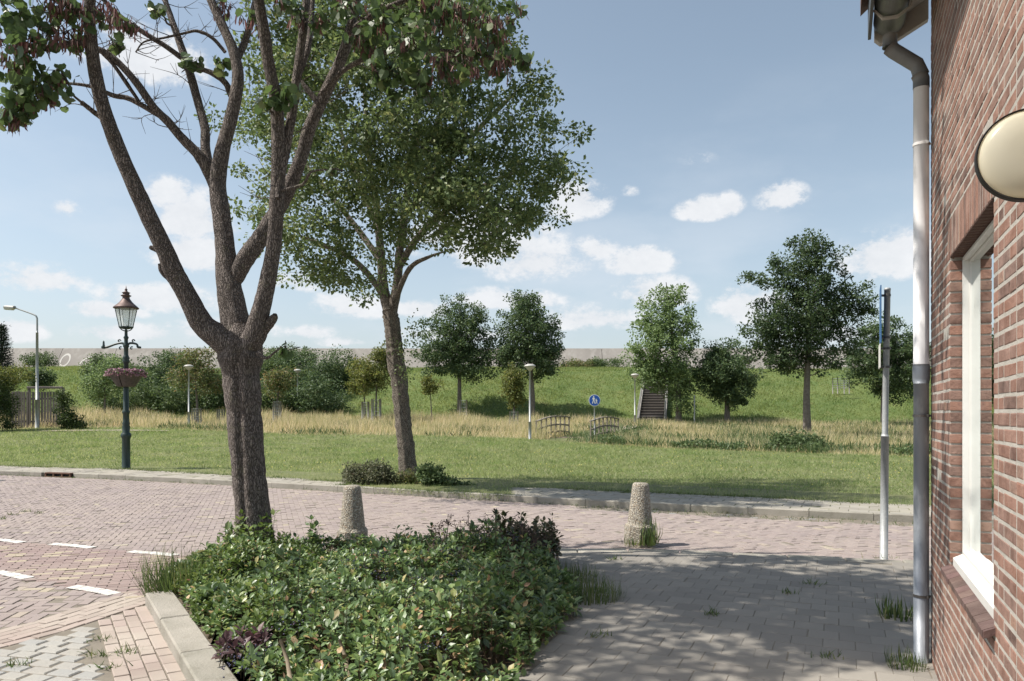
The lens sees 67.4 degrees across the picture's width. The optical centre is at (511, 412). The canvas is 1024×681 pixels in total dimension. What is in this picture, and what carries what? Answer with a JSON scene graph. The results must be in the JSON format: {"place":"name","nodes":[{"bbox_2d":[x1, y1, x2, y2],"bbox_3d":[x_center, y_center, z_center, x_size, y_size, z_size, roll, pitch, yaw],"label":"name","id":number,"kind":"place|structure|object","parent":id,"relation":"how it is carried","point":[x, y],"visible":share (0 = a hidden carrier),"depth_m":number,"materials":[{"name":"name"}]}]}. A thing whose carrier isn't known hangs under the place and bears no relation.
{"place":"outdoors","nodes":[
{"label":"outdoors","id":0,"kind":"place"},
{"bbox_2d":[0,365,930,495],"bbox_3d":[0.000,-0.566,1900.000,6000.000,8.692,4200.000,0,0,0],"label":"ground","id":1,"kind":"structure","parent":0,"point":[852,417],"depth_m":62.46,"materials":[{"name":"green plant"}]},
{"bbox_2d":[0,321,23,414],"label":"spruce tree","id":2,"kind":"object","parent":1,"relation":"on","point":[3,344],"visible":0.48,"depth_m":59.95,"materials":[{"name":"green plant"}]},
{"bbox_2d":[0,360,37,430],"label":"garden hedge","id":3,"kind":"object","parent":1,"relation":"on","point":[8,378],"visible":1,"depth_m":44.07,"materials":[{"name":"green plant"}]},
{"bbox_2d":[3,305,38,427],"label":"tall street light","id":4,"kind":"object","parent":1,"relation":"on","point":[5,307],"visible":0.97,"depth_m":45.95,"materials":[{"name":"grey metal"}]},
{"bbox_2d":[11,386,64,427],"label":"timber fence","id":5,"kind":"object","parent":1,"relation":"on","point":[24,417],"visible":0.48,"depth_m":46.98,"materials":[{"name":"grey wood"}]},
{"bbox_2d":[17,349,60,367],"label":"crest bush","id":6,"kind":"object","parent":1,"relation":"on","point":[45,360],"visible":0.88,"depth_m":81.71,"materials":[{"name":"green plant"}]},
{"bbox_2d":[25,365,59,391],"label":"crest bush","id":7,"kind":"object","parent":1,"relation":"on","point":[45,379],"visible":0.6,"depth_m":61.84,"materials":[{"name":"green plant"}]},
{"bbox_2d":[49,387,90,429],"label":"climbing shrub","id":8,"kind":"object","parent":1,"relation":"on","point":[68,420],"visible":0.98,"depth_m":44.33,"materials":[{"name":"green plant"}]},
{"bbox_2d":[75,353,131,414],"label":"sapling","id":9,"kind":"object","parent":1,"relation":"on","point":[99,381],"visible":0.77,"depth_m":54.66,"materials":[{"name":"green plant"}]},
{"bbox_2d":[78,352,135,378],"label":"dike bush","id":10,"kind":"object","parent":1,"relation":"on","point":[96,359],"visible":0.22,"depth_m":69.41,"materials":[{"name":"green plant"}]},
{"bbox_2d":[101,287,140,468],"bbox_3d":[-11.115,-0.928,21.953,1.027,5.376,0.678,0,0,26],"label":"street lantern","id":11,"kind":"object","parent":1,"relation":"on","point":[126,308],"visible":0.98,"depth_m":21.83,"materials":[{"name":"green metal"}]},
{"bbox_2d":[103,367,147,386],"bbox_3d":[-11.005,-1.000,21.905,1.146,0.538,1.150,0,0,0],"label":"flower basket","id":12,"kind":"object","parent":11,"relation":"attached to","point":[125,377],"visible":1,"depth_m":21.62,"materials":[{"name":"pink plant"}]},
{"bbox_2d":[77,369,170,410],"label":"dike bush","id":13,"kind":"object","parent":1,"relation":"on","point":[143,389],"visible":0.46,"depth_m":61.29,"materials":[{"name":"green plant"}]},
{"bbox_2d":[120,350,181,395],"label":"dike bush","id":14,"kind":"object","parent":1,"relation":"on","point":[162,371],"visible":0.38,"depth_m":65.41,"materials":[{"name":"green plant"}]},
{"bbox_2d":[149,346,202,386],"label":"dike bush","id":15,"kind":"object","parent":1,"relation":"on","point":[169,353],"visible":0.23,"depth_m":67.49,"materials":[{"name":"green plant"}]},
{"bbox_2d":[136,371,218,414],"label":"dike bush","id":16,"kind":"object","parent":1,"relation":"on","point":[173,396],"visible":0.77,"depth_m":61.41,"materials":[{"name":"green plant"}]},
{"bbox_2d":[184,365,193,422],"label":"park lamp","id":17,"kind":"object","parent":1,"relation":"on","point":[188,367],"visible":0.98,"depth_m":48.96,"materials":[{"name":"grey metal"}]},
{"bbox_2d":[162,346,222,423],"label":"sapling","id":18,"kind":"object","parent":1,"relation":"on","point":[208,384],"visible":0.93,"depth_m":51.75,"materials":[{"name":"green plant"}]},
{"bbox_2d":[185,359,224,407],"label":"dike bush","id":19,"kind":"object","parent":1,"relation":"on","point":[220,400],"visible":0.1,"depth_m":63.27,"materials":[{"name":"green plant"}]},
{"bbox_2d":[273,401,281,420],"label":"tree guard","id":20,"kind":"object","parent":1,"relation":"on","point":[279,411],"visible":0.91,"depth_m":53.29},
{"bbox_2d":[259,346,296,381],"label":"dike bush","id":21,"kind":"object","parent":1,"relation":"on","point":[266,366],"visible":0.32,"depth_m":67.46,"materials":[{"name":"green plant"}]},
{"bbox_2d":[260,364,299,418],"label":"sapling","id":22,"kind":"object","parent":1,"relation":"on","point":[277,376],"visible":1,"depth_m":53.83,"materials":[{"name":"green plant"}]},
{"bbox_2d":[260,376,302,412],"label":"dike bush","id":23,"kind":"object","parent":1,"relation":"on","point":[266,402],"visible":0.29,"depth_m":61.44,"materials":[{"name":"green plant"}]},
{"bbox_2d":[263,342,319,375],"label":"dike bush","id":24,"kind":"object","parent":1,"relation":"on","point":[304,348],"visible":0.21,"depth_m":71.33,"materials":[{"name":"green plant"}]},
{"bbox_2d":[271,347,345,397],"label":"dike bush","id":25,"kind":"object","parent":1,"relation":"on","point":[310,365],"visible":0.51,"depth_m":65.51,"materials":[{"name":"green plant"}]},
{"bbox_2d":[282,367,351,413],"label":"dike bush","id":26,"kind":"object","parent":1,"relation":"on","point":[317,403],"visible":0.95,"depth_m":61.41,"materials":[{"name":"green plant"}]},
{"bbox_2d":[312,343,357,387],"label":"dike bush","id":27,"kind":"object","parent":1,"relation":"on","point":[341,364],"visible":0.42,"depth_m":67.39,"materials":[{"name":"green plant"}]},
{"bbox_2d":[156,550,544,680],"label":"planting soil","id":28,"kind":"structure","parent":1,"relation":"on","point":[247,677],"depth_m":5.13,"materials":[{"name":"brown soil"}]},
{"bbox_2d":[120,540,212,596],"bbox_3d":[-3.089,1.405,7.062,0.752,0.493,0.801,0,0,40],"label":"grass tuft","id":29,"kind":"object","parent":28,"relation":"on","point":[163,583],"visible":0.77,"depth_m":6.89,"materials":[{"name":"green plant"}]},
{"bbox_2d":[209,622,272,673],"bbox_3d":[-1.739,1.510,4.934,0.422,0.300,0.400,0,0,0],"label":"purple shrub","id":30,"kind":"object","parent":28,"relation":"on","point":[265,635],"visible":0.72,"depth_m":4.91,"materials":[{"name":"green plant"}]},
{"bbox_2d":[164,531,329,659],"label":"leaved shrubs","id":31,"kind":"object","parent":28,"relation":"on","point":[253,607],"visible":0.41,"depth_m":6.73,"materials":[{"name":"green plant"}]},
{"bbox_2d":[177,542,320,661],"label":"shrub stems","id":32,"kind":"object","parent":28,"relation":"on","point":[251,592],"visible":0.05,"depth_m":5.96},
{"bbox_2d":[0,0,533,545],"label":"multi stemmed tree","id":33,"kind":"object","parent":28,"relation":"on","point":[234,336],"visible":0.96,"depth_m":8.35,"materials":[{"name":"brown plant"}]},
{"bbox_2d":[217,508,279,545],"bbox_3d":[-2.865,1.359,8.401,0.626,0.602,0.616,0,0,-42],"label":"trunk creeper","id":34,"kind":"object","parent":33,"relation":"attached to","point":[242,530],"visible":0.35,"depth_m":8.41,"materials":[{"name":"green plant"}]},
{"bbox_2d":[305,515,325,551],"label":"upright shoot","id":35,"kind":"object","parent":28,"relation":"on","point":[312,537],"visible":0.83,"depth_m":8.53,"materials":[{"name":"green plant"}]},
{"bbox_2d":[164,518,582,680],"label":"evergreen shrubs","id":36,"kind":"object","parent":28,"relation":"on","point":[454,587],"visible":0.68,"depth_m":5.46,"materials":[{"name":"green plant"}]},
{"bbox_2d":[279,639,291,678],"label":"woody stem","id":37,"kind":"object","parent":36,"relation":"on","point":[288,667],"visible":1,"depth_m":4.40,"materials":[{"name":"brown wood"}]},
{"bbox_2d":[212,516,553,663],"bbox_3d":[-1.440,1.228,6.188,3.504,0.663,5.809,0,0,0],"label":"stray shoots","id":38,"kind":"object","parent":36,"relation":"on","point":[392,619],"visible":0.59,"depth_m":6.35,"materials":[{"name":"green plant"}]},
{"bbox_2d":[220,527,553,677],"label":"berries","id":39,"kind":"object","parent":36,"relation":"on","point":[229,664],"visible":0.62,"depth_m":5.01,"materials":[{"name":"plant"}]},
{"bbox_2d":[173,540,577,680],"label":"shrub underleaves","id":40,"kind":"object","parent":28,"relation":"on","point":[427,669],"visible":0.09,"depth_m":5.02,"materials":[{"name":"green plant"}]},
{"bbox_2d":[179,532,580,680],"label":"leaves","id":41,"kind":"object","parent":28,"relation":"on","point":[344,656],"visible":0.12,"depth_m":5.16,"materials":[{"name":"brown plant"}]},
{"bbox_2d":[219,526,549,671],"bbox_3d":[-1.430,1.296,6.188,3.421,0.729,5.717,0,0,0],"label":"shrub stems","id":42,"kind":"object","parent":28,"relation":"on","point":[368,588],"visible":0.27,"depth_m":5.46,"materials":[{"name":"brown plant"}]},
{"bbox_2d":[211,530,573,677],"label":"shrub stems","id":43,"kind":"object","parent":28,"relation":"on","point":[363,604],"visible":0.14,"depth_m":5.33,"materials":[{"name":"brown plant"}]},
{"bbox_2d":[425,512,549,571],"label":"seed stalks","id":44,"kind":"object","parent":28,"relation":"on","point":[461,556],"visible":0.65,"depth_m":7.87,"materials":[{"name":"green plant"}]},
{"bbox_2d":[423,510,551,555],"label":"seed heads","id":45,"kind":"object","parent":44,"relation":"attached to","point":[434,528],"visible":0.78,"depth_m":7.87,"materials":[{"name":"green plant"}]},
{"bbox_2d":[489,508,563,569],"bbox_3d":[0.143,1.350,8.234,0.850,0.620,0.861,0,0,0],"label":"berry shrub","id":46,"kind":"object","parent":28,"relation":"on","point":[550,526],"visible":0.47,"depth_m":8.11,"materials":[{"name":"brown plant"}]},
{"bbox_2d":[343,357,374,417],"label":"sapling","id":47,"kind":"object","parent":1,"relation":"on","point":[357,367],"visible":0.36,"depth_m":57.73,"materials":[{"name":"green plant"}]},
{"bbox_2d":[352,340,390,419],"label":"sapling","id":48,"kind":"object","parent":1,"relation":"on","point":[378,359],"visible":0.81,"depth_m":54.51,"materials":[{"name":"green plant"}]},
{"bbox_2d":[340,457,403,484],"bbox_3d":[-3.144,1.424,17.436,1.596,0.834,1.171,0,0,0],"label":"roadside bush","id":49,"kind":"object","parent":1,"relation":"on","point":[375,473],"visible":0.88,"depth_m":17.21,"materials":[{"name":"green plant"}]},
{"bbox_2d":[371,399,380,418],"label":"tree guard","id":50,"kind":"object","parent":1,"relation":"on","point":[375,411],"visible":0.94,"depth_m":54.22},
{"bbox_2d":[194,0,596,479],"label":"leafy tree","id":51,"kind":"object","parent":1,"relation":"on","point":[445,187],"visible":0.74,"depth_m":14.52,"materials":[{"name":"green plant"}]},
{"bbox_2d":[387,468,420,484],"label":"roadside bush","id":52,"kind":"object","parent":1,"relation":"on","point":[409,478],"visible":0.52,"depth_m":17.23,"materials":[{"name":"green plant"}]},
{"bbox_2d":[420,374,445,417],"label":"sapling","id":53,"kind":"object","parent":1,"relation":"on","point":[429,385],"visible":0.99,"depth_m":56.81,"materials":[{"name":"green plant"}]},
{"bbox_2d":[414,461,474,485],"bbox_3d":[-1.446,1.506,17.023,1.455,0.892,0.863,0,0,0],"label":"roadside bush","id":54,"kind":"object","parent":1,"relation":"on","point":[425,474],"visible":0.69,"depth_m":16.87,"materials":[{"name":"green plant"}]},
{"bbox_2d":[409,293,502,411],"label":"lime tree","id":55,"kind":"object","parent":1,"relation":"on","point":[457,349],"visible":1,"depth_m":61.30,"materials":[{"name":"green plant"}]},
{"bbox_2d":[0,426,930,513],"bbox_3d":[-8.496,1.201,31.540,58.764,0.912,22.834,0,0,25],"label":"meadow grass","id":56,"kind":"structure","parent":1,"relation":"on","point":[92,442],"depth_m":27.02,"materials":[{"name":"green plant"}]},
{"bbox_2d":[0,466,930,514],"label":"footway","id":57,"kind":"structure","parent":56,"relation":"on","point":[718,500],"depth_m":14.60,"materials":[{"name":"concrete"}]},
{"bbox_2d":[0,470,930,523],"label":"kerb","id":58,"kind":"structure","parent":1,"relation":"on","point":[811,513],"depth_m":14.20,"materials":[{"name":"concrete"}]},
{"bbox_2d":[45,472,72,477],"bbox_3d":[-11.929,1.650,20.272,0.910,0.130,0.170,0,0,19],"label":"kerb drain","id":59,"kind":"object","parent":58,"relation":"in","point":[58,474],"visible":0.94,"depth_m":20.23,"materials":[{"name":"metal"}]},
{"bbox_2d":[3,413,930,453],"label":"green weeds","id":60,"kind":"object","parent":1,"relation":"on","point":[649,443],"visible":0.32,"depth_m":43.19,"materials":[{"name":"green plant"}]},
{"bbox_2d":[3,461,930,505],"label":"edge grass","id":61,"kind":"structure","parent":1,"relation":"on","point":[602,486],"depth_m":15.97,"materials":[{"name":"green plant"}]},
{"bbox_2d":[6,348,930,368],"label":"sea wall","id":62,"kind":"structure","parent":1,"relation":"on","point":[70,356],"depth_m":85.08,"materials":[{"name":"concrete"}]},
{"bbox_2d":[497,361,528,420],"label":"sapling","id":63,"kind":"object","parent":1,"relation":"on","point":[514,386],"visible":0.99,"depth_m":49.73,"materials":[{"name":"green plant"}]},
{"bbox_2d":[483,289,566,415],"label":"lime tree","id":64,"kind":"object","parent":1,"relation":"on","point":[532,348],"visible":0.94,"depth_m":60.31,"materials":[{"name":"green plant"}]},
{"bbox_2d":[524,364,535,439],"bbox_3d":[0.922,-0.460,39.500,0.600,4.083,0.600,0,0,0],"label":"park lamp","id":65,"kind":"object","parent":1,"relation":"on","point":[529,367],"visible":0.98,"depth_m":39.46,"materials":[{"name":"grey metal"}]},
{"bbox_2d":[535,415,619,437],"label":"footbridge","id":66,"kind":"object","parent":1,"relation":"on","point":[591,428],"visible":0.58,"depth_m":43.21,"materials":[{"name":"wood"}]},
{"bbox_2d":[559,357,597,367],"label":"crest bush","id":67,"kind":"object","parent":1,"relation":"on","point":[575,363],"visible":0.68,"depth_m":81.18,"materials":[{"name":"green plant"}]},
{"bbox_2d":[589,394,599,434],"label":"footpath sign","id":68,"kind":"object","parent":1,"relation":"on","point":[594,400],"visible":0.96,"depth_m":41.98,"materials":[{"name":"blue metal"}]},
{"bbox_2d":[588,355,629,366],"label":"crest bush","id":69,"kind":"object","parent":1,"relation":"on","point":[617,362],"visible":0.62,"depth_m":81.51,"materials":[{"name":"green plant"}]},
{"bbox_2d":[593,428,646,442],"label":"ditch bush","id":70,"kind":"object","parent":1,"relation":"on","point":[624,430],"visible":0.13,"depth_m":38.40,"materials":[{"name":"green plant"}]},
{"bbox_2d":[618,283,703,421],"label":"maple tree","id":71,"kind":"object","parent":1,"relation":"on","point":[651,369],"visible":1,"depth_m":58.54,"materials":[{"name":"green plant"}]},
{"bbox_2d":[636,365,694,421],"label":"dike stairs","id":72,"kind":"structure","parent":1,"relation":"on","point":[650,406],"depth_m":62.18,"materials":[{"name":"grey concrete"}]},
{"bbox_2d":[690,336,766,422],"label":"field maple","id":73,"kind":"object","parent":1,"relation":"on","point":[718,368],"visible":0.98,"depth_m":58.26,"materials":[{"name":"green plant"}]},
{"bbox_2d":[551,548,930,564],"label":"kerb","id":74,"kind":"structure","parent":1,"relation":"on","point":[696,552],"depth_m":8.86,"materials":[{"name":"concrete"}]},
{"bbox_2d":[597,433,930,455],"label":"ditch plants","id":75,"kind":"object","parent":1,"relation":"on","point":[898,450],"visible":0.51,"depth_m":32.35,"materials":[{"name":"green plant"}]},
{"bbox_2d":[763,425,830,451],"bbox_3d":[11.824,1.204,32.122,2.825,1.394,1.805,0,0,0],"label":"ditch bush","id":76,"kind":"object","parent":1,"relation":"on","point":[781,439],"visible":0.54,"depth_m":31.83,"materials":[{"name":"green plant"}]},
{"bbox_2d":[735,228,878,433],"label":"oak tree","id":77,"kind":"object","parent":1,"relation":"on","point":[817,319],"visible":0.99,"depth_m":43.48,"materials":[{"name":"green plant"}]},
{"bbox_2d":[837,311,930,423],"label":"field maple","id":78,"kind":"object","parent":1,"relation":"on","point":[897,359],"visible":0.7,"depth_m":56.42,"materials":[{"name":"green plant"}]},
{"bbox_2d":[0,402,930,455],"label":"dry grass","id":79,"kind":"structure","parent":0,"point":[286,420],"depth_m":47.26,"materials":[{"name":"beige plant"}]},
{"bbox_2d":[0,475,930,680],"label":"road","id":80,"kind":"structure","parent":0,"point":[96,644],"depth_m":9.85,"materials":[{"name":"brick"}]},
{"bbox_2d":[0,627,107,680],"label":"setts surface","id":81,"kind":"object","parent":80,"relation":"on","point":[52,648],"visible":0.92,"depth_m":5.27,"materials":[{"name":"stone"}]},
{"bbox_2d":[0,576,134,627],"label":"junction surface","id":82,"kind":"object","parent":80,"relation":"on","point":[9,608],"visible":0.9,"depth_m":6.99,"materials":[{"name":"brick"}]},
{"bbox_2d":[0,591,144,647],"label":"brick border","id":83,"kind":"object","parent":80,"relation":"on","point":[70,619],"visible":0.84,"depth_m":6.28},
{"bbox_2d":[0,541,186,598],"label":"crossing surface","id":84,"kind":"object","parent":80,"relation":"on","point":[74,562],"visible":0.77,"depth_m":8.56,"materials":[{"name":"brick"}]},
{"bbox_2d":[0,570,33,578],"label":"road marking","id":85,"kind":"object","parent":84,"relation":"on","point":[13,574],"visible":1,"depth_m":7.97,"materials":[{"name":"paint"}]},
{"bbox_2d":[66,585,120,595],"bbox_3d":[-3.990,1.692,7.327,0.667,0.004,0.149,0,0,28],"label":"road marking","id":86,"kind":"object","parent":84,"relation":"on","point":[107,592],"visible":1,"depth_m":7.33,"materials":[{"name":"paint"}]},
{"bbox_2d":[98,606,185,680],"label":"footway strip","id":87,"kind":"object","parent":80,"relation":"on","point":[155,670],"visible":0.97,"depth_m":5.50,"materials":[{"name":"brick"}]},
{"bbox_2d":[145,590,237,680],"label":"planter kerb","id":88,"kind":"structure","parent":80,"relation":"on","point":[188,644],"depth_m":5.39,"materials":[{"name":"concrete"}]},
{"bbox_2d":[0,475,930,560],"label":"road surface","id":89,"kind":"object","parent":80,"relation":"on","point":[761,533],"visible":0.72,"depth_m":11.97,"materials":[{"name":"brick"}]},
{"bbox_2d":[47,543,96,548],"bbox_3d":[-5.598,1.692,9.777,0.738,0.004,0.149,0,0,22],"label":"road marking","id":90,"kind":"object","parent":89,"relation":"on","point":[74,545],"visible":1,"depth_m":9.76,"materials":[{"name":"paint"}]},
{"bbox_2d":[127,550,179,555],"bbox_3d":[-4.318,1.692,9.244,0.715,0.004,0.157,0,0,20],"label":"road marking","id":91,"kind":"object","parent":89,"relation":"on","point":[146,552],"visible":0.77,"depth_m":9.27,"materials":[{"name":"paint"}]},
{"bbox_2d":[337,485,367,542],"bbox_3d":[-1.977,1.309,9.521,0.360,0.823,0.360,-1,0,-6],"label":"bollard","id":92,"kind":"object","parent":89,"relation":"on","point":[352,520],"visible":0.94,"depth_m":9.41,"materials":[{"name":"concrete"}]},
{"bbox_2d":[0,464,930,669],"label":"paving weeds","id":93,"kind":"object","parent":89,"relation":"on","point":[439,492],"visible":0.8,"depth_m":14.26,"materials":[{"name":"green plant"}]},
{"bbox_2d":[624,482,654,547],"bbox_3d":[1.635,1.297,9.810,0.360,0.807,0.360,2,0,-17],"label":"bollard","id":94,"kind":"object","parent":89,"relation":"on","point":[640,508],"visible":0.94,"depth_m":9.70,"materials":[{"name":"concrete"}]},
{"bbox_2d":[637,517,662,545],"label":"grass tuft","id":95,"kind":"object","parent":89,"relation":"on","point":[651,538],"visible":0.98,"depth_m":9.55,"materials":[{"name":"green plant"}]},
{"bbox_2d":[860,0,1023,680],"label":"brick house","id":96,"kind":"structure","parent":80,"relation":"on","point":[977,394],"depth_m":3.95,"materials":[{"name":"brick"}]},
{"bbox_2d":[941,219,995,638],"bbox_3d":[2.162,0.021,3.579,0.147,1.718,1.349,0,0,23],"label":"window","id":97,"kind":"structure","parent":96,"relation":"in","point":[970,577],"depth_m":3.83,"materials":[{"name":"white paint"}]},
{"bbox_2d":[974,109,1023,201],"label":"wall lamp","id":98,"kind":"object","parent":96,"relation":"attached to","point":[999,161],"visible":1,"depth_m":1.62,"materials":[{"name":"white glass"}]},
{"bbox_2d":[0,0,930,348],"label":"sky","id":99,"kind":"structure","parent":0,"point":[727,130],"materials":[{"name":"blue"}]},
{"bbox_2d":[508,550,937,680],"bbox_3d":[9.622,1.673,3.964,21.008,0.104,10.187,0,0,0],"label":"pavement","id":100,"kind":"structure","parent":0,"point":[740,650],"depth_m":5.91,"materials":[{"name":"concrete"}]},
{"bbox_2d":[554,559,600,582],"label":"grass tuft","id":101,"kind":"object","parent":100,"relation":"on","point":[583,574],"visible":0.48,"depth_m":7.56,"materials":[{"name":"green plant"}]},
{"bbox_2d":[553,571,629,605],"bbox_3d":[0.663,1.521,6.732,0.644,0.260,0.663,0,0,43],"label":"grass tuft","id":102,"kind":"object","parent":100,"relation":"on","point":[591,591],"visible":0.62,"depth_m":6.62,"materials":[{"name":"green plant"}]},
{"bbox_2d":[879,285,890,559],"bbox_3d":[4.202,0.119,8.652,0.122,3.062,0.400,0,0,24],"label":"sign post","id":103,"kind":"object","parent":100,"relation":"on","point":[884,469],"visible":1,"depth_m":8.61,"materials":[{"name":"metal"}]},
{"bbox_2d":[875,593,912,621],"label":"wall weed","id":104,"kind":"object","parent":100,"relation":"on","point":[890,609],"depth_m":6.07,"materials":[{"name":"green plant"}]},
{"bbox_2d":[884,644,931,672],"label":"wall weed","id":105,"kind":"object","parent":100,"relation":"on","point":[909,662],"depth_m":4.89,"materials":[{"name":"green plant"}]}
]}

